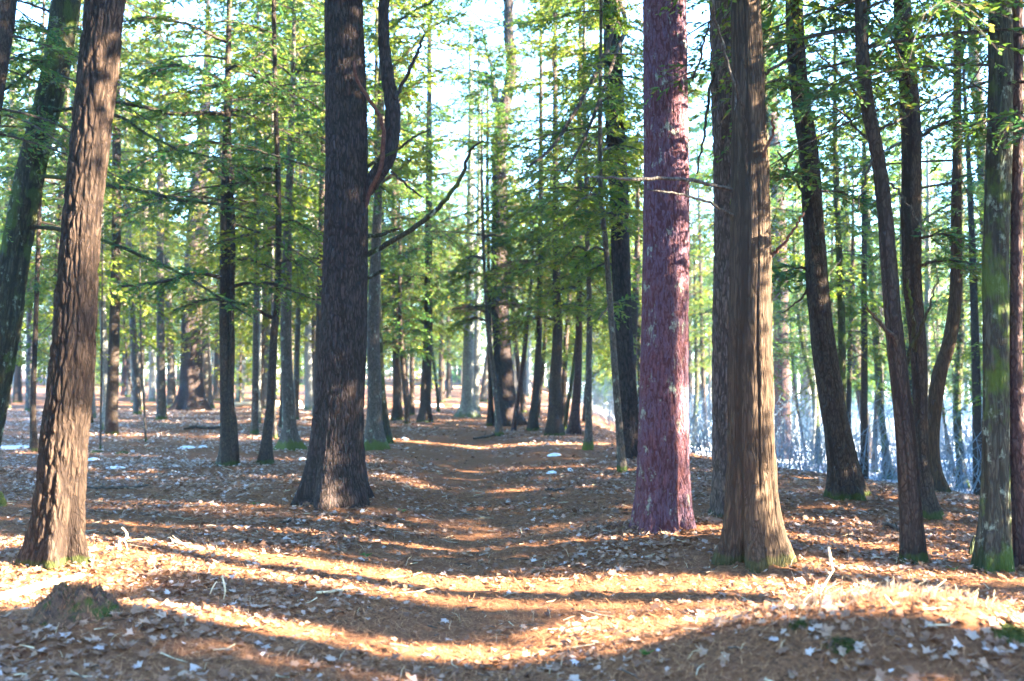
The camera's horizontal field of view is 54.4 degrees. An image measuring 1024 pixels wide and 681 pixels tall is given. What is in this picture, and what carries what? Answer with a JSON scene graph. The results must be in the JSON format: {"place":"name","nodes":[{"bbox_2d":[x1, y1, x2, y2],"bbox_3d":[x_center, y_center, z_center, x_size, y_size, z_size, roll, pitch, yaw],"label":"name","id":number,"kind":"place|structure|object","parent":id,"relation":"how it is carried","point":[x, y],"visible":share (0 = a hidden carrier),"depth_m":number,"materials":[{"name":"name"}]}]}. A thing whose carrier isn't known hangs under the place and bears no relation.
{"place":"outdoors","nodes":[
{"label":"outdoors","id":0,"kind":"place"},
{"bbox_2d":[1,0,987,380],"label":"sky","id":1,"kind":"structure","parent":0,"point":[479,9],"materials":[{"name":"white"}]},
{"bbox_2d":[0,373,1023,680],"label":"ground","id":2,"kind":"structure","parent":0,"point":[780,665],"depth_m":7.54,"materials":[{"name":"brown soil"}]},
{"bbox_2d":[0,40,57,408],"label":"pine tree","id":3,"kind":"object","parent":2,"relation":"on","point":[21,350],"visible":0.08,"depth_m":38.37,"materials":[{"name":"green plant"}]},
{"bbox_2d":[0,19,59,411],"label":"hemlock tree","id":4,"kind":"object","parent":2,"relation":"on","point":[27,389],"visible":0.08,"depth_m":35.50,"materials":[{"name":"green plant"}]},
{"bbox_2d":[0,573,84,599],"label":"fallen branch","id":5,"kind":"object","parent":2,"relation":"on","point":[17,592],"visible":0.89,"depth_m":6.88,"materials":[{"name":"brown wood"}]},
{"bbox_2d":[0,0,128,451],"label":"hemlock tree","id":6,"kind":"object","parent":2,"relation":"on","point":[35,286],"visible":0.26,"depth_m":18.98,"materials":[{"name":"green plant"}]},
{"bbox_2d":[14,0,125,571],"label":"pine tree","id":7,"kind":"object","parent":2,"relation":"on","point":[55,536],"visible":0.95,"depth_m":7.65,"materials":[{"name":"brown plant"}]},
{"bbox_2d":[17,575,128,630],"bbox_3d":[-2.625,1.541,5.989,0.588,0.283,0.570,-1,-2,22],"label":"mossy stump","id":8,"kind":"object","parent":2,"relation":"on","point":[63,601],"visible":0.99,"depth_m":5.88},
{"bbox_2d":[0,0,166,244],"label":"hemlock tree","id":9,"kind":"object","parent":2,"relation":"on","point":[8,9],"visible":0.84,"depth_m":11.99,"materials":[{"name":"green plant"}]},
{"bbox_2d":[0,0,169,316],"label":"hemlock tree","id":10,"kind":"object","parent":2,"relation":"on","point":[122,113],"visible":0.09,"depth_m":25.38,"materials":[{"name":"green plant"}]},
{"bbox_2d":[0,1,188,376],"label":"hemlock tree","id":11,"kind":"object","parent":2,"relation":"on","point":[29,304],"visible":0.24,"depth_m":22.73,"materials":[{"name":"green plant"}]},
{"bbox_2d":[1,1,192,423],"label":"hemlock tree","id":12,"kind":"object","parent":2,"relation":"on","point":[98,328],"visible":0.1,"depth_m":28.30,"materials":[{"name":"green plant"}]},
{"bbox_2d":[99,209,107,429],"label":"maple tree","id":13,"kind":"object","parent":2,"relation":"on","point":[105,364],"visible":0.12,"depth_m":25.35,"materials":[{"name":"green plant"}]},
{"bbox_2d":[7,0,202,433],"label":"hemlock tree","id":14,"kind":"object","parent":2,"relation":"on","point":[111,415],"visible":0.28,"depth_m":24.11,"materials":[{"name":"green plant"}]},
{"bbox_2d":[32,0,211,409],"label":"pine tree","id":15,"kind":"object","parent":2,"relation":"on","point":[152,331],"visible":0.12,"depth_m":37.59,"materials":[{"name":"green plant"}]},
{"bbox_2d":[49,33,215,414],"bbox_3d":[-12.913,-4.113,33.765,5.693,13.616,4.328,2,-2,-45],"label":"hemlock tree","id":16,"kind":"object","parent":2,"relation":"on","point":[137,404],"visible":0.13,"depth_m":33.55,"materials":[{"name":"green plant"}]},
{"bbox_2d":[0,0,309,447],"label":"hemlock tree","id":17,"kind":"object","parent":2,"relation":"on","point":[64,23],"visible":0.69,"depth_m":15.25,"materials":[{"name":"green plant"}]},
{"bbox_2d":[106,48,214,407],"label":"pine tree","id":18,"kind":"object","parent":2,"relation":"on","point":[171,394],"visible":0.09,"depth_m":39.41,"materials":[{"name":"green plant"}]},
{"bbox_2d":[107,0,218,419],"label":"hemlock tree","id":19,"kind":"object","parent":2,"relation":"on","point":[161,411],"visible":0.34,"depth_m":30.29,"materials":[{"name":"green plant"}]},
{"bbox_2d":[110,35,215,400],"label":"pine tree","id":20,"kind":"object","parent":2,"relation":"on","point":[151,382],"visible":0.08,"depth_m":46.34,"materials":[{"name":"green plant"}]},
{"bbox_2d":[168,0,211,410],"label":"pine tree","id":21,"kind":"object","parent":2,"relation":"on","point":[191,395],"visible":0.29,"depth_m":37.19,"materials":[{"name":"brown plant"}]},
{"bbox_2d":[202,179,214,407],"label":"pine tree","id":22,"kind":"object","parent":2,"relation":"on","point":[207,378],"visible":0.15,"depth_m":39.58,"materials":[{"name":"grey plant"}]},
{"bbox_2d":[172,85,252,400],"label":"pine tree","id":23,"kind":"object","parent":2,"relation":"on","point":[216,390],"visible":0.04,"depth_m":47.57,"materials":[{"name":"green plant"}]},
{"bbox_2d":[136,36,293,369],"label":"hemlock tree","id":24,"kind":"object","parent":2,"relation":"on","point":[198,258],"visible":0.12,"depth_m":35.57,"materials":[{"name":"green plant"}]},
{"bbox_2d":[172,15,307,408],"bbox_3d":[-9.600,-5.627,38.986,6.198,16.956,6.016,-1,-2,33],"label":"pine tree","id":25,"kind":"object","parent":2,"relation":"on","point":[265,372],"visible":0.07,"depth_m":38.38,"materials":[{"name":"green plant"}]},
{"bbox_2d":[166,7,318,415],"bbox_3d":[-8.076,-5.359,32.523,5.989,16.065,4.904,1,-2,-33],"label":"hemlock tree","id":26,"kind":"object","parent":2,"relation":"on","point":[211,229],"visible":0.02,"depth_m":31.66,"materials":[{"name":"green plant"}]},
{"bbox_2d":[172,0,319,418],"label":"hemlock tree","id":27,"kind":"object","parent":2,"relation":"on","point":[265,320],"visible":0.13,"depth_m":30.46,"materials":[{"name":"green plant"}]},
{"bbox_2d":[100,0,392,466],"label":"hemlock tree","id":28,"kind":"object","parent":2,"relation":"on","point":[228,452],"visible":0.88,"depth_m":15.84,"materials":[{"name":"green plant"}]},
{"bbox_2d":[125,0,373,434],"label":"hemlock tree","id":29,"kind":"object","parent":2,"relation":"on","point":[254,429],"visible":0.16,"depth_m":23.85,"materials":[{"name":"green plant"}]},
{"bbox_2d":[164,0,375,464],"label":"hemlock tree","id":30,"kind":"object","parent":2,"relation":"on","point":[265,455],"visible":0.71,"depth_m":16.30,"materials":[{"name":"green plant"}]},
{"bbox_2d":[176,2,368,426],"bbox_3d":[-6.153,-4.722,26.819,5.084,14.467,5.090,0,-2,0],"label":"hemlock tree","id":31,"kind":"object","parent":2,"relation":"on","point":[287,26],"visible":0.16,"depth_m":26.07,"materials":[{"name":"green plant"}]},
{"bbox_2d":[166,0,419,450],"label":"hemlock tree","id":32,"kind":"object","parent":2,"relation":"on","point":[289,438],"visible":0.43,"depth_m":19.29,"materials":[{"name":"green plant"}]},
{"bbox_2d":[232,0,386,420],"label":"hemlock tree","id":33,"kind":"object","parent":2,"relation":"on","point":[297,357],"visible":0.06,"depth_m":29.64,"materials":[{"name":"green plant"}]},
{"bbox_2d":[244,16,383,415],"bbox_3d":[-6.201,-4.068,32.808,4.794,13.441,4.547,-1,-2,42],"label":"hemlock tree","id":34,"kind":"object","parent":2,"relation":"on","point":[312,317],"visible":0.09,"depth_m":32.40,"materials":[{"name":"green plant"}]},
{"bbox_2d":[243,0,387,410],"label":"pine tree","id":35,"kind":"object","parent":2,"relation":"on","point":[308,381],"visible":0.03,"depth_m":36.73,"materials":[{"name":"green plant"}]},
{"bbox_2d":[206,0,442,394],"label":"hemlock tree","id":36,"kind":"object","parent":2,"relation":"on","point":[318,306],"visible":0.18,"depth_m":23.42,"materials":[{"name":"green plant"}]},
{"bbox_2d":[295,0,455,443],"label":"hemlock tree","id":37,"kind":"object","parent":2,"relation":"on","point":[385,415],"visible":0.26,"depth_m":20.85,"materials":[{"name":"green plant"}]},
{"bbox_2d":[290,0,482,510],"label":"pine tree","id":38,"kind":"object","parent":2,"relation":"on","point":[334,475],"visible":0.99,"depth_m":11.19,"materials":[{"name":"brown plant"}]},
{"bbox_2d":[309,73,471,423],"bbox_3d":[-3.084,-2.550,27.616,4.267,10.142,3.978,-1,-2,40],"label":"hemlock tree","id":39,"kind":"object","parent":2,"relation":"on","point":[402,355],"visible":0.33,"depth_m":27.66,"materials":[{"name":"green plant"}]},
{"bbox_2d":[300,0,487,449],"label":"hemlock tree","id":40,"kind":"object","parent":2,"relation":"on","point":[374,437],"visible":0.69,"depth_m":19.40,"materials":[{"name":"green plant"}]},
{"bbox_2d":[366,122,459,403],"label":"hemlock tree","id":41,"kind":"object","parent":2,"relation":"on","point":[416,369],"visible":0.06,"depth_m":41.96,"materials":[{"name":"green plant"}]},
{"bbox_2d":[383,125,453,414],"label":"hemlock tree","id":42,"kind":"object","parent":2,"relation":"on","point":[412,404],"visible":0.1,"depth_m":33.38,"materials":[{"name":"green plant"}]},
{"bbox_2d":[366,25,479,420],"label":"hemlock tree","id":43,"kind":"object","parent":2,"relation":"on","point":[397,412],"visible":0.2,"depth_m":29.64,"materials":[{"name":"green plant"}]},
{"bbox_2d":[384,123,469,361],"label":"hemlock tree","id":44,"kind":"object","parent":2,"relation":"on","point":[412,210],"visible":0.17,"depth_m":31.31,"materials":[{"name":"green plant"}]},
{"bbox_2d":[303,0,559,422],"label":"hemlock tree","id":45,"kind":"object","parent":2,"relation":"on","point":[425,415],"visible":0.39,"depth_m":28.51,"materials":[{"name":"green plant"}]},
{"bbox_2d":[408,153,482,398],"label":"hemlock tree","id":46,"kind":"object","parent":2,"relation":"on","point":[448,381],"visible":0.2,"depth_m":51.56,"materials":[{"name":"green plant"}]},
{"bbox_2d":[414,109,484,401],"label":"hemlock tree","id":47,"kind":"object","parent":2,"relation":"on","point":[441,378],"visible":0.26,"depth_m":45.28,"materials":[{"name":"green plant"}]},
{"bbox_2d":[453,19,481,417],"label":"maple tree","id":48,"kind":"object","parent":2,"relation":"on","point":[468,407],"visible":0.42,"depth_m":32.11,"materials":[{"name":"grey plant"}]},
{"bbox_2d":[474,58,480,410],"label":"maple tree","id":49,"kind":"object","parent":2,"relation":"on","point":[476,364],"visible":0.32,"depth_m":36.17,"materials":[{"name":"grey plant"}]},
{"bbox_2d":[404,0,551,426],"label":"pine tree","id":50,"kind":"object","parent":2,"relation":"on","point":[504,375],"visible":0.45,"depth_m":28.07,"materials":[{"name":"green plant"}]},
{"bbox_2d":[381,0,575,435],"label":"hemlock tree","id":51,"kind":"object","parent":2,"relation":"on","point":[467,273],"visible":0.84,"depth_m":24.10,"materials":[{"name":"green plant"}]},
{"bbox_2d":[438,105,527,401],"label":"hemlock tree","id":52,"kind":"object","parent":2,"relation":"on","point":[484,393],"visible":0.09,"depth_m":45.58,"materials":[{"name":"green plant"}]},
{"bbox_2d":[426,52,549,425],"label":"hemlock tree","id":53,"kind":"object","parent":2,"relation":"on","point":[490,414],"visible":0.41,"depth_m":28.13,"materials":[{"name":"green plant"}]},
{"bbox_2d":[0,161,982,412],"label":"woods","id":54,"kind":"object","parent":2,"relation":"on","point":[455,376],"visible":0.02,"depth_m":89.41,"materials":[{"name":"grey plant"}]},
{"bbox_2d":[474,146,542,412],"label":"hemlock tree","id":55,"kind":"object","parent":2,"relation":"on","point":[523,408],"visible":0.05,"depth_m":34.91,"materials":[{"name":"green plant"}]},
{"bbox_2d":[0,407,1023,680],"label":"leaf litter","id":56,"kind":"object","parent":2,"relation":"on","point":[584,529],"visible":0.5,"depth_m":8.32,"materials":[{"name":"brown plant"}]},
{"bbox_2d":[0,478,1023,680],"bbox_3d":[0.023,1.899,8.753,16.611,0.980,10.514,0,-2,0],"label":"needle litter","id":57,"kind":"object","parent":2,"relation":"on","point":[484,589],"visible":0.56,"depth_m":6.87,"materials":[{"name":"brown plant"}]},
{"bbox_2d":[0,464,1023,680],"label":"twig litter","id":58,"kind":"object","parent":2,"relation":"on","point":[534,624],"visible":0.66,"depth_m":7.71,"materials":[{"name":"brown wood"}]},
{"bbox_2d":[19,517,1023,680],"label":"dry grass","id":59,"kind":"structure","parent":2,"relation":"on","point":[891,590],"depth_m":5.32,"materials":[{"name":"plant"}]},
{"bbox_2d":[511,223,533,430],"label":"sapling","id":60,"kind":"object","parent":2,"relation":"on","point":[519,390],"visible":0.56,"depth_m":25.20,"materials":[{"name":"brown plant"}]},
{"bbox_2d":[455,0,604,430],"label":"hemlock tree","id":61,"kind":"object","parent":2,"relation":"on","point":[533,422],"visible":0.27,"depth_m":25.09,"materials":[{"name":"green plant"}]},
{"bbox_2d":[428,0,643,435],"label":"hemlock tree","id":62,"kind":"object","parent":2,"relation":"on","point":[554,426],"visible":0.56,"depth_m":23.18,"materials":[{"name":"green plant"}]},
{"bbox_2d":[510,131,593,417],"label":"hemlock tree","id":63,"kind":"object","parent":2,"relation":"on","point":[544,343],"visible":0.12,"depth_m":31.95,"materials":[{"name":"green plant"}]},
{"bbox_2d":[523,116,609,421],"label":"hemlock tree","id":64,"kind":"object","parent":2,"relation":"on","point":[565,354],"visible":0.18,"depth_m":29.48,"materials":[{"name":"green plant"}]},
{"bbox_2d":[490,0,643,449],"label":"hemlock tree","id":65,"kind":"object","parent":2,"relation":"on","point":[588,443],"visible":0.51,"depth_m":19.12,"materials":[{"name":"green plant"}]},
{"bbox_2d":[491,0,643,433],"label":"hemlock tree","id":66,"kind":"object","parent":2,"relation":"on","point":[574,425],"visible":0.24,"depth_m":23.75,"materials":[{"name":"green plant"}]},
{"bbox_2d":[471,0,710,471],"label":"hemlock tree","id":67,"kind":"object","parent":2,"relation":"on","point":[602,214],"visible":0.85,"depth_m":15.17,"materials":[{"name":"green plant"}]},
{"bbox_2d":[518,0,704,458],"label":"pine tree","id":68,"kind":"object","parent":2,"relation":"on","point":[621,272],"visible":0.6,"depth_m":17.42,"materials":[{"name":"green plant"}]},
{"bbox_2d":[561,63,701,389],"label":"hemlock tree","id":69,"kind":"object","parent":2,"relation":"on","point":[635,310],"visible":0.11,"depth_m":26.45,"materials":[{"name":"green plant"}]},
{"bbox_2d":[629,0,712,534],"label":"pine tree","id":70,"kind":"object","parent":2,"relation":"on","point":[662,498],"visible":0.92,"depth_m":8.95,"materials":[{"name":"purple plant"}]},
{"bbox_2d":[641,71,713,447],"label":"pine tree","id":71,"kind":"object","parent":2,"relation":"on","point":[695,158],"visible":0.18,"depth_m":43.65,"materials":[{"name":"green plant"}]},
{"bbox_2d":[688,234,712,444],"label":"sapling","id":72,"kind":"object","parent":2,"relation":"on","point":[696,356],"visible":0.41,"depth_m":43.42,"materials":[{"name":"green plant"}]},
{"bbox_2d":[688,80,713,428],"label":"pine tree","id":73,"kind":"object","parent":2,"relation":"on","point":[691,280],"visible":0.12,"depth_m":53.31,"materials":[{"name":"green plant"}]},
{"bbox_2d":[588,0,825,573],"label":"cedar tree","id":74,"kind":"object","parent":2,"relation":"on","point":[753,537],"visible":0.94,"depth_m":7.85,"materials":[{"name":"brown plant"}]},
{"bbox_2d":[696,0,731,517],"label":"pine tree","id":75,"kind":"object","parent":2,"relation":"on","point":[721,264],"visible":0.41,"depth_m":10.33,"materials":[{"name":"brown plant"}]},
{"bbox_2d":[688,78,792,348],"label":"pine tree","id":76,"kind":"object","parent":2,"relation":"on","point":[699,252],"visible":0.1,"depth_m":42.12,"materials":[{"name":"green plant"}]},
{"bbox_2d":[531,363,982,493],"bbox_3d":[19.136,2.578,40.184,36.210,4.684,42.448,0,-2,0],"label":"brush","id":77,"kind":"object","parent":2,"relation":"on","point":[698,425],"visible":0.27,"depth_m":28.24,"materials":[{"name":"grey plant"}]},
{"bbox_2d":[602,0,917,500],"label":"hemlock tree","id":78,"kind":"object","parent":2,"relation":"on","point":[844,478],"visible":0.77,"depth_m":11.17,"materials":[{"name":"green plant"}]},
{"bbox_2d":[689,0,850,333],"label":"hemlock tree","id":79,"kind":"object","parent":2,"relation":"on","point":[795,257],"visible":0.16,"depth_m":20.04,"materials":[{"name":"green plant"}]},
{"bbox_2d":[689,74,855,406],"bbox_3d":[6.576,-1.871,26.668,5.015,11.857,4.201,0,-2,0],"label":"hemlock tree","id":80,"kind":"object","parent":2,"relation":"on","point":[774,304],"visible":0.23,"depth_m":26.35,"materials":[{"name":"green plant"}]},
{"bbox_2d":[689,2,876,459],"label":"pine tree","id":81,"kind":"object","parent":2,"relation":"on","point":[778,130],"visible":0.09,"depth_m":40.03,"materials":[{"name":"green plant"}]},
{"bbox_2d":[772,149,837,437],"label":"pine tree","id":82,"kind":"object","parent":2,"relation":"on","point":[805,384],"visible":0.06,"depth_m":49.77,"materials":[{"name":"green plant"}]},
{"bbox_2d":[771,182,856,461],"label":"hemlock tree","id":83,"kind":"object","parent":2,"relation":"on","point":[800,329],"visible":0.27,"depth_m":37.44,"materials":[{"name":"green plant"}]},
{"bbox_2d":[645,0,1023,564],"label":"hemlock tree","id":84,"kind":"object","parent":2,"relation":"on","point":[912,543],"visible":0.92,"depth_m":8.11,"materials":[{"name":"green plant"}]},
{"bbox_2d":[795,159,873,344],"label":"hemlock tree","id":85,"kind":"object","parent":2,"relation":"on","point":[832,245],"visible":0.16,"depth_m":32.17,"materials":[{"name":"green plant"}]},
{"bbox_2d":[772,0,929,403],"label":"hemlock tree","id":86,"kind":"object","parent":2,"relation":"on","point":[840,295],"visible":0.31,"depth_m":20.27,"materials":[{"name":"green plant"}]},
{"bbox_2d":[688,0,1023,519],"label":"hemlock tree","id":87,"kind":"object","parent":2,"relation":"on","point":[912,237],"visible":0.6,"depth_m":10.32,"materials":[{"name":"green plant"}]},
{"bbox_2d":[779,108,932,425],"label":"hemlock tree","id":88,"kind":"object","parent":2,"relation":"on","point":[850,379],"visible":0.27,"depth_m":26.72,"materials":[{"name":"green plant"}]},
{"bbox_2d":[827,164,890,458],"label":"hemlock tree","id":89,"kind":"object","parent":2,"relation":"on","point":[857,393],"visible":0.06,"depth_m":39.58,"materials":[{"name":"green plant"}]},
{"bbox_2d":[780,30,965,478],"bbox_3d":[7.710,-2.318,22.087,3.410,11.913,3.483,1,-2,-28],"label":"hemlock tree","id":90,"kind":"object","parent":2,"relation":"on","point":[863,343],"visible":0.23,"depth_m":21.75,"materials":[{"name":"green plant"}]},
{"bbox_2d":[826,147,942,479],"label":"hemlock tree","id":91,"kind":"object","parent":2,"relation":"on","point":[876,364],"visible":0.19,"depth_m":32.39,"materials":[{"name":"green plant"}]},
{"bbox_2d":[763,0,1023,573],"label":"maple tree","id":92,"kind":"object","parent":2,"relation":"on","point":[992,550],"visible":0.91,"depth_m":7.86,"materials":[{"name":"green plant"}]},
{"bbox_2d":[770,0,1023,492],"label":"hemlock tree","id":93,"kind":"object","parent":2,"relation":"on","point":[939,376],"visible":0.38,"depth_m":14.13,"materials":[{"name":"green plant"}]},
{"bbox_2d":[854,161,954,402],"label":"hemlock tree","id":94,"kind":"object","parent":2,"relation":"on","point":[906,337],"visible":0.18,"depth_m":31.83,"materials":[{"name":"green plant"}]},
{"bbox_2d":[803,0,1023,570],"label":"hemlock tree","id":95,"kind":"object","parent":2,"relation":"on","point":[1016,455],"visible":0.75,"depth_m":7.93,"materials":[{"name":"green plant"}]},
{"bbox_2d":[852,93,978,403],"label":"pine tree","id":96,"kind":"object","parent":2,"relation":"on","point":[937,174],"visible":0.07,"depth_m":49.33,"materials":[{"name":"green plant"}]},
{"bbox_2d":[924,137,930,392],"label":"maple tree","id":97,"kind":"object","parent":2,"relation":"on","point":[927,292],"visible":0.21,"depth_m":31.77,"materials":[{"name":"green plant"}]},
{"bbox_2d":[872,1,1023,494],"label":"hemlock tree","id":98,"kind":"object","parent":2,"relation":"on","point":[974,300],"visible":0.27,"depth_m":22.72,"materials":[{"name":"green plant"}]},
{"bbox_2d":[923,109,982,402],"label":"pine tree","id":99,"kind":"object","parent":2,"relation":"on","point":[941,155],"visible":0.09,"depth_m":52.41,"materials":[{"name":"green plant"}]},
{"bbox_2d":[885,132,1023,488],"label":"hemlock tree","id":100,"kind":"object","parent":2,"relation":"on","point":[957,387],"visible":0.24,"depth_m":29.90,"materials":[{"name":"green plant"}]},
{"bbox_2d":[928,106,1023,425],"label":"hemlock tree","id":101,"kind":"object","parent":2,"relation":"on","point":[969,389],"visible":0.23,"depth_m":21.47,"materials":[{"name":"green plant"}]},
{"bbox_2d":[932,27,1023,366],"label":"hemlock tree","id":102,"kind":"object","parent":2,"relation":"on","point":[978,77],"visible":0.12,"depth_m":30.57,"materials":[{"name":"green plant"}]},
{"bbox_2d":[938,104,1023,487],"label":"hemlock tree","id":103,"kind":"object","parent":2,"relation":"on","point":[980,329],"visible":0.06,"depth_m":25.61,"materials":[{"name":"green plant"}]},
{"bbox_2d":[981,623,1023,647],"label":"moss patch","id":104,"kind":"object","parent":2,"relation":"on","point":[1010,631],"visible":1,"depth_m":4.95,"materials":[{"name":"green plant"}]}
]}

